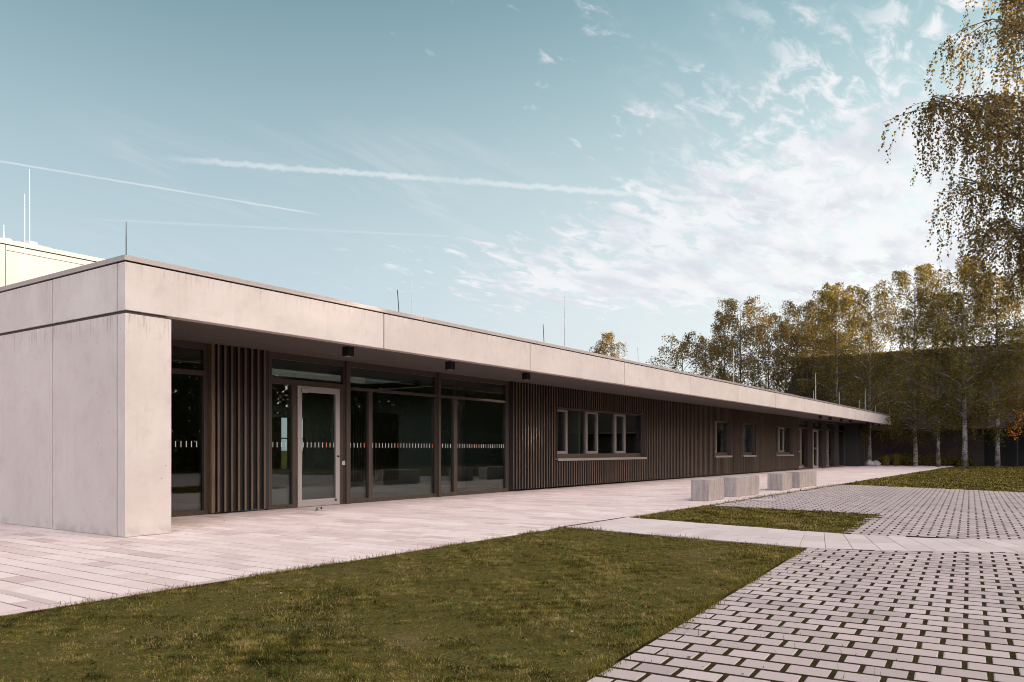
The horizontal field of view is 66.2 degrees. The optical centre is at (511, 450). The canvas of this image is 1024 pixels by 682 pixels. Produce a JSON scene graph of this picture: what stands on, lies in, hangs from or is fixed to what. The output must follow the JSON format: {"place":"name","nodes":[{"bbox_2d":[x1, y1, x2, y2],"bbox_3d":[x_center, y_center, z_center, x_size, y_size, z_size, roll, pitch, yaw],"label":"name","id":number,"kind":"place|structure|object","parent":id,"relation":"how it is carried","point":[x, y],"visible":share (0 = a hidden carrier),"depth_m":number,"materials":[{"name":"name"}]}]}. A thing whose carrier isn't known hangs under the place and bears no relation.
{"place":"outdoors","nodes":[
{"label":"outdoors","id":0,"kind":"place"},
{"bbox_2d":[24,194,24,280],"bbox_3d":[-8.039,-3.209,12.966,0.340,2.038,0.331,0,0,35],"label":"lightning rod","id":1,"kind":"object","parent":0,"point":[24,237],"visible":0.18,"depth_m":12.96,"materials":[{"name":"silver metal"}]},
{"bbox_2d":[0,465,953,615],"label":"terrace","id":2,"kind":"structure","parent":0,"point":[335,532],"depth_m":9.78,"materials":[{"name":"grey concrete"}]},
{"bbox_2d":[0,589,59,604],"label":"slab","id":3,"kind":"structure","parent":2,"relation":"in","point":[27,597],"depth_m":5.58,"materials":[{"name":"grey concrete"}]},
{"bbox_2d":[0,254,890,536],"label":"school building","id":4,"kind":"structure","parent":2,"relation":"on","point":[140,396],"depth_m":14.42,"materials":[{"name":"grey concrete"}]},
{"bbox_2d":[0,238,104,286],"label":"storey","id":5,"kind":"object","parent":4,"relation":"on","point":[40,261],"visible":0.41,"depth_m":18.64,"materials":[{"name":"white"}]},
{"bbox_2d":[21,169,37,244],"bbox_3d":[-11.596,-5.837,18.886,0.340,1.833,0.331,0,0,35],"label":"lightning rod","id":6,"kind":"object","parent":5,"relation":"on","point":[32,242],"visible":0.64,"depth_m":18.88,"materials":[{"name":"silver metal"}]},
{"bbox_2d":[125,225,126,254],"bbox_3d":[-4.719,-2.568,9.611,0.040,0.455,0.040,0,0,35],"label":"lightning rod","id":7,"kind":"object","parent":4,"relation":"on","point":[126,240],"visible":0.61,"depth_m":9.61,"materials":[{"name":"grey metal"}]},
{"bbox_2d":[171,339,210,516],"bbox_3d":[-5.543,-0.344,12.041,0.095,2.783,2.070,0,0,35],"label":"window","id":8,"kind":"structure","parent":4,"relation":"in","point":[203,347],"depth_m":12.77,"materials":[{"name":"brown metal"}]},
{"bbox_2d":[272,417,305,468],"bbox_3d":[-6.614,-0.195,22.113,0.100,1.450,1.970,0,0,35],"label":"back window","id":9,"kind":"structure","parent":4,"relation":"in","point":[276,421],"depth_m":22.10,"materials":[{"name":"black glass"}]},
{"bbox_2d":[264,351,349,509],"bbox_3d":[-3.745,-0.344,14.601,0.125,2.783,1.966,0,0,35],"label":"window","id":10,"kind":"structure","parent":4,"relation":"in","point":[344,387],"depth_m":14.45,"materials":[{"name":"brown metal"}]},
{"bbox_2d":[297,385,339,506],"bbox_3d":[-3.626,-0.068,14.738,0.105,2.220,1.032,0,0,35],"label":"door","id":11,"kind":"structure","parent":4,"relation":"in","point":[300,389],"depth_m":14.76,"materials":[{"name":"silver metal"}]},
{"bbox_2d":[342,346,353,356],"bbox_3d":[-2.761,-1.655,13.236,0.140,0.160,0.140,0,0,35],"label":"ceiling light","id":12,"kind":"object","parent":4,"relation":"attached to","point":[347,351],"visible":1,"depth_m":13.19,"materials":[{"name":"black paint"}]},
{"bbox_2d":[350,362,436,503],"bbox_3d":[-2.457,-0.344,16.476,0.100,2.783,2.584,0,0,35],"label":"window","id":13,"kind":"structure","parent":4,"relation":"in","point":[369,392],"depth_m":15.90,"materials":[{"name":"brown metal"}]},
{"bbox_2d":[445,361,454,369],"bbox_3d":[-1.218,-1.655,15.457,0.140,0.160,0.140,0,0,35],"label":"ceiling light","id":14,"kind":"object","parent":4,"relation":"attached to","point":[449,365],"visible":1,"depth_m":15.41,"materials":[{"name":"black paint"}]},
{"bbox_2d":[441,373,506,496],"bbox_3d":[-0.904,-0.344,18.711,0.100,2.783,2.579,0,0,35],"label":"window","id":15,"kind":"structure","parent":4,"relation":"in","point":[453,445],"depth_m":18.12,"materials":[{"name":"brown metal"}]},
{"bbox_2d":[522,372,529,379],"bbox_3d":[0.318,-1.655,17.666,0.140,0.160,0.140,0,0,35],"label":"ceiling light","id":16,"kind":"object","parent":4,"relation":"attached to","point":[526,376],"visible":1,"depth_m":17.61,"materials":[{"name":"black paint"}]},
{"bbox_2d":[555,407,646,460],"bbox_3d":[2.774,-0.442,23.919,0.258,1.485,5.650,0,0,35],"label":"window","id":17,"kind":"structure","parent":4,"relation":"in","point":[559,455],"depth_m":23.68,"materials":[{"name":"grey metal"}]},
{"bbox_2d":[714,420,731,457],"bbox_3d":[8.603,-0.442,32.307,0.258,1.485,1.940,0,0,35],"label":"window","id":18,"kind":"structure","parent":4,"relation":"in","point":[728,454],"depth_m":32.65,"materials":[{"name":"brown metal"}]},
{"bbox_2d":[742,423,756,456],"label":"window","id":19,"kind":"structure","parent":4,"relation":"in","point":[746,454],"depth_m":35.67,"materials":[{"name":"brown metal"}]},
{"bbox_2d":[776,426,793,455],"bbox_3d":[13.648,-0.442,39.567,0.258,1.485,3.020,0,0,35],"label":"window","id":20,"kind":"structure","parent":4,"relation":"in","point":[780,453],"depth_m":39.83,"materials":[{"name":"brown metal"}]},
{"bbox_2d":[813,430,817,467],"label":"door","id":21,"kind":"structure","parent":4,"relation":"in","point":[813,430],"depth_m":44.84,"materials":[{"name":"silver metal"}]},
{"bbox_2d":[795,418,844,469],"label":"window","id":22,"kind":"structure","parent":4,"relation":"in","point":[809,428],"depth_m":46.30,"materials":[{"name":"grey metal"}]},
{"bbox_2d":[860,424,870,448],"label":"climbing ivy","id":23,"kind":"object","parent":4,"relation":"hanging from","point":[865,428],"visible":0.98,"depth_m":51.97,"materials":[{"name":"green plant"}]},
{"bbox_2d":[69,502,1023,673],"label":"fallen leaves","id":24,"kind":"object","parent":2,"relation":"on","point":[687,629],"visible":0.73,"depth_m":4.72,"materials":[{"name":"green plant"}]},
{"bbox_2d":[691,478,723,500],"bbox_3d":[4.120,0.828,16.547,0.382,0.440,0.900,0,0,35],"label":"seat block","id":25,"kind":"object","parent":2,"relation":"on","point":[707,489],"depth_m":16.23,"materials":[{"name":"concrete"}]},
{"bbox_2d":[720,476,748,496],"bbox_3d":[5.068,0.828,17.911,0.382,0.440,0.840,0,0,35],"label":"seat block","id":26,"kind":"object","parent":2,"relation":"on","point":[736,486],"depth_m":17.59,"materials":[{"name":"concrete"}]},
{"bbox_2d":[740,475,758,494],"bbox_3d":[5.538,0.828,18.588,0.382,0.440,0.790,0,0,35],"label":"seat block","id":27,"kind":"object","parent":2,"relation":"on","point":[753,484],"depth_m":18.50,"materials":[{"name":"concrete"}]},
{"bbox_2d":[767,473,791,489],"bbox_3d":[7.096,0.828,20.830,0.382,0.440,0.890,0,0,35],"label":"seat block","id":28,"kind":"object","parent":2,"relation":"on","point":[779,481],"depth_m":20.51,"materials":[{"name":"concrete"}]},
{"bbox_2d":[786,471,810,487],"bbox_3d":[8.158,0.828,22.357,0.382,0.440,1.230,0,0,35],"label":"seat block","id":29,"kind":"object","parent":2,"relation":"on","point":[801,479],"depth_m":21.89,"materials":[{"name":"concrete"}]},
{"bbox_2d":[803,470,815,485],"bbox_3d":[8.683,0.828,23.113,0.382,0.440,0.590,0,0,35],"label":"seat block","id":30,"kind":"object","parent":2,"relation":"on","point":[813,478],"depth_m":22.96,"materials":[{"name":"concrete"}]},
{"bbox_2d":[812,280,924,460],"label":"birch tree","id":31,"kind":"object","parent":2,"relation":"on","point":[877,317],"visible":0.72,"depth_m":54.15,"materials":[{"name":"green plant"}]},
{"bbox_2d":[864,460,874,465],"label":"boulder","id":32,"kind":"object","parent":2,"relation":"on","point":[869,463],"visible":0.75,"depth_m":51.25,"materials":[{"name":"grey stone"}]},
{"bbox_2d":[876,455,890,465],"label":"ornamental grass","id":33,"kind":"object","parent":2,"relation":"on","point":[885,460],"depth_m":52.58,"materials":[{"name":"green plant"}]},
{"bbox_2d":[900,452,924,465],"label":"shrub","id":34,"kind":"object","parent":2,"relation":"on","point":[905,461],"visible":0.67,"depth_m":52.59,"materials":[{"name":"green plant"}]},
{"bbox_2d":[864,263,982,465],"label":"birch tree","id":35,"kind":"object","parent":2,"relation":"on","point":[901,277],"visible":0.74,"depth_m":50.88,"materials":[{"name":"green plant"}]},
{"bbox_2d":[923,454,953,465],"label":"shrub","id":36,"kind":"object","parent":2,"relation":"on","point":[943,463],"visible":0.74,"depth_m":51.89,"materials":[{"name":"green plant"}]},
{"bbox_2d":[881,292,1001,466],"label":"birch tree","id":37,"kind":"object","parent":2,"relation":"on","point":[930,306],"visible":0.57,"depth_m":49.42,"materials":[{"name":"green plant"}]},
{"bbox_2d":[0,484,967,681],"bbox_3d":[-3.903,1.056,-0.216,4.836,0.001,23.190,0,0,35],"label":"lawn","id":38,"kind":"structure","parent":0,"point":[42,644],"depth_m":4.90,"materials":[{"name":"green plant"}]},
{"bbox_2d":[0,531,757,681],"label":"clover","id":39,"kind":"object","parent":38,"relation":"on","point":[357,671],"visible":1,"depth_m":4.67,"materials":[{"name":"green plant"}]},
{"bbox_2d":[13,536,764,663],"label":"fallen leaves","id":40,"kind":"object","parent":38,"relation":"on","point":[473,598],"visible":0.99,"depth_m":5.25,"materials":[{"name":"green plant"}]},
{"bbox_2d":[0,0,1023,450],"label":"sky","id":41,"kind":"structure","parent":0,"point":[645,164],"materials":[{"name":"blue"}]},
{"bbox_2d":[564,294,564,346],"bbox_3d":[1.559,-3.398,23.272,0.340,2.417,0.331,0,0,35],"label":"lightning rod","id":42,"kind":"object","parent":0,"point":[564,320],"visible":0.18,"depth_m":23.26,"materials":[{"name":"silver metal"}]},
{"bbox_2d":[281,451,926,681],"bbox_3d":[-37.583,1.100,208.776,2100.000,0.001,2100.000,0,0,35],"label":"ground","id":43,"kind":"structure","parent":0,"point":[283,459],"depth_m":55.98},
{"bbox_2d":[0,466,952,615],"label":"kerb strip","id":44,"kind":"object","parent":43,"relation":"on","point":[19,611],"visible":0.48,"depth_m":6.40,"materials":[{"name":"grey concrete"}]},
{"bbox_2d":[589,331,628,358],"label":"weeping birch","id":45,"kind":"object","parent":43,"relation":"on","point":[603,347],"visible":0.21,"depth_m":69.79,"materials":[{"name":"yellow plant"}]},
{"bbox_2d":[646,331,717,372],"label":"birch tree","id":46,"kind":"object","parent":43,"relation":"on","point":[683,345],"visible":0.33,"depth_m":61.65,"materials":[{"name":"green plant"}]},
{"bbox_2d":[666,333,742,382],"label":"birch tree","id":47,"kind":"object","parent":43,"relation":"on","point":[703,338],"visible":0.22,"depth_m":64.00,"materials":[{"name":"green plant"}]},
{"bbox_2d":[690,308,776,387],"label":"birch tree","id":48,"kind":"object","parent":43,"relation":"on","point":[716,327],"visible":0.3,"depth_m":62.58,"materials":[{"name":"green plant"}]},
{"bbox_2d":[693,295,788,392],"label":"birch tree","id":49,"kind":"object","parent":43,"relation":"on","point":[748,334],"visible":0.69,"depth_m":60.45,"materials":[{"name":"green plant"}]},
{"bbox_2d":[736,312,806,392],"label":"birch tree","id":50,"kind":"object","parent":43,"relation":"on","point":[778,342],"visible":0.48,"depth_m":62.08,"materials":[{"name":"green plant"}]},
{"bbox_2d":[741,322,823,392],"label":"birch tree","id":51,"kind":"object","parent":43,"relation":"on","point":[778,380],"visible":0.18,"depth_m":63.02,"materials":[{"name":"green plant"}]},
{"bbox_2d":[756,300,824,391],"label":"birch tree","id":52,"kind":"object","parent":43,"relation":"on","point":[811,303],"visible":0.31,"depth_m":63.63,"materials":[{"name":"green plant"}]},
{"bbox_2d":[774,319,856,400],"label":"birch tree","id":53,"kind":"object","parent":43,"relation":"on","point":[800,356],"visible":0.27,"depth_m":61.21,"materials":[{"name":"green plant"}]},
{"bbox_2d":[771,282,865,388],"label":"birch tree","id":54,"kind":"object","parent":43,"relation":"on","point":[839,295],"visible":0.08,"depth_m":65.05,"materials":[{"name":"green plant"}]},
{"bbox_2d":[780,282,885,442],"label":"birch tree","id":55,"kind":"object","parent":43,"relation":"on","point":[827,296],"visible":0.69,"depth_m":55.53,"materials":[{"name":"green plant"}]},
{"bbox_2d":[795,326,884,398],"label":"birch tree","id":56,"kind":"object","parent":43,"relation":"on","point":[832,331],"visible":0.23,"depth_m":58.22,"materials":[{"name":"green plant"}]},
{"bbox_2d":[786,344,1023,465],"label":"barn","id":57,"kind":"structure","parent":43,"relation":"on","point":[983,454],"depth_m":53.45,"materials":[{"name":"brick"}]},
{"bbox_2d":[984,429,1023,465],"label":"door","id":58,"kind":"structure","parent":57,"relation":"in","point":[1008,454],"depth_m":51.09,"materials":[{"name":"black"}]},
{"bbox_2d":[733,348,733,381],"bbox_3d":[9.981,-3.397,35.392,0.340,2.414,0.331,0,0,35],"label":"lightning rod","id":59,"kind":"object","parent":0,"point":[733,364],"visible":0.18,"depth_m":35.38,"materials":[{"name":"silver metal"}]},
{"bbox_2d":[631,504,878,533],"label":"lawn","id":60,"kind":"structure","parent":0,"point":[789,528],"depth_m":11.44,"materials":[{"name":"green plant"}]},
{"bbox_2d":[568,517,1023,551],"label":"path","id":61,"kind":"structure","parent":0,"point":[756,535],"depth_m":9.28,"materials":[{"name":"grey concrete"}]},
{"bbox_2d":[585,485,1023,681],"bbox_3d":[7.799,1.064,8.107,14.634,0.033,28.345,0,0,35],"label":"sett paving","id":62,"kind":"structure","parent":0,"point":[936,505],"depth_m":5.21,"materials":[{"name":"grey concrete"}]},
{"bbox_2d":[750,499,779,500],"bbox_3d":[5.286,1.061,16.456,0.620,0.038,0.620,0,0,35],"label":"manhole cover","id":63,"kind":"object","parent":62,"relation":"on","point":[764,500],"visible":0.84,"depth_m":16.30,"materials":[{"name":"grey concrete"}]},
{"bbox_2d":[878,0,1023,310],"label":"birch tree","id":64,"kind":"object","parent":62,"relation":"on","point":[997,116],"visible":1,"depth_m":14.36,"materials":[{"name":"green plant"}]},
{"bbox_2d":[886,454,902,465],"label":"ornamental grass","id":65,"kind":"object","parent":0,"point":[896,460],"depth_m":52.45,"materials":[{"name":"green plant"}]},
{"bbox_2d":[842,466,1023,491],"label":"lawn","id":66,"kind":"structure","parent":0,"point":[955,482],"depth_m":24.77,"materials":[{"name":"green plant"}]},
{"bbox_2d":[867,254,1023,466],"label":"birch tree","id":67,"kind":"object","parent":66,"relation":"on","point":[964,282],"visible":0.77,"depth_m":47.70,"materials":[{"name":"green plant"}]},
{"bbox_2d":[952,458,975,466],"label":"shrub","id":68,"kind":"object","parent":66,"relation":"on","point":[955,461],"visible":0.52,"depth_m":51.05,"materials":[{"name":"green plant"}]},
{"bbox_2d":[925,269,1023,467],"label":"birch tree","id":69,"kind":"object","parent":66,"relation":"on","point":[997,428],"visible":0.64,"depth_m":46.60,"materials":[{"name":"green plant"}]},
{"bbox_2d":[949,256,1023,422],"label":"birch tree","id":70,"kind":"object","parent":66,"relation":"on","point":[1020,350],"visible":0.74,"depth_m":45.76,"materials":[{"name":"green plant"}]},
{"bbox_2d":[1005,409,1023,467],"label":"autumn sapling","id":71,"kind":"object","parent":66,"relation":"on","point":[1017,437],"visible":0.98,"depth_m":45.95,"materials":[{"name":"brown"}]}
]}

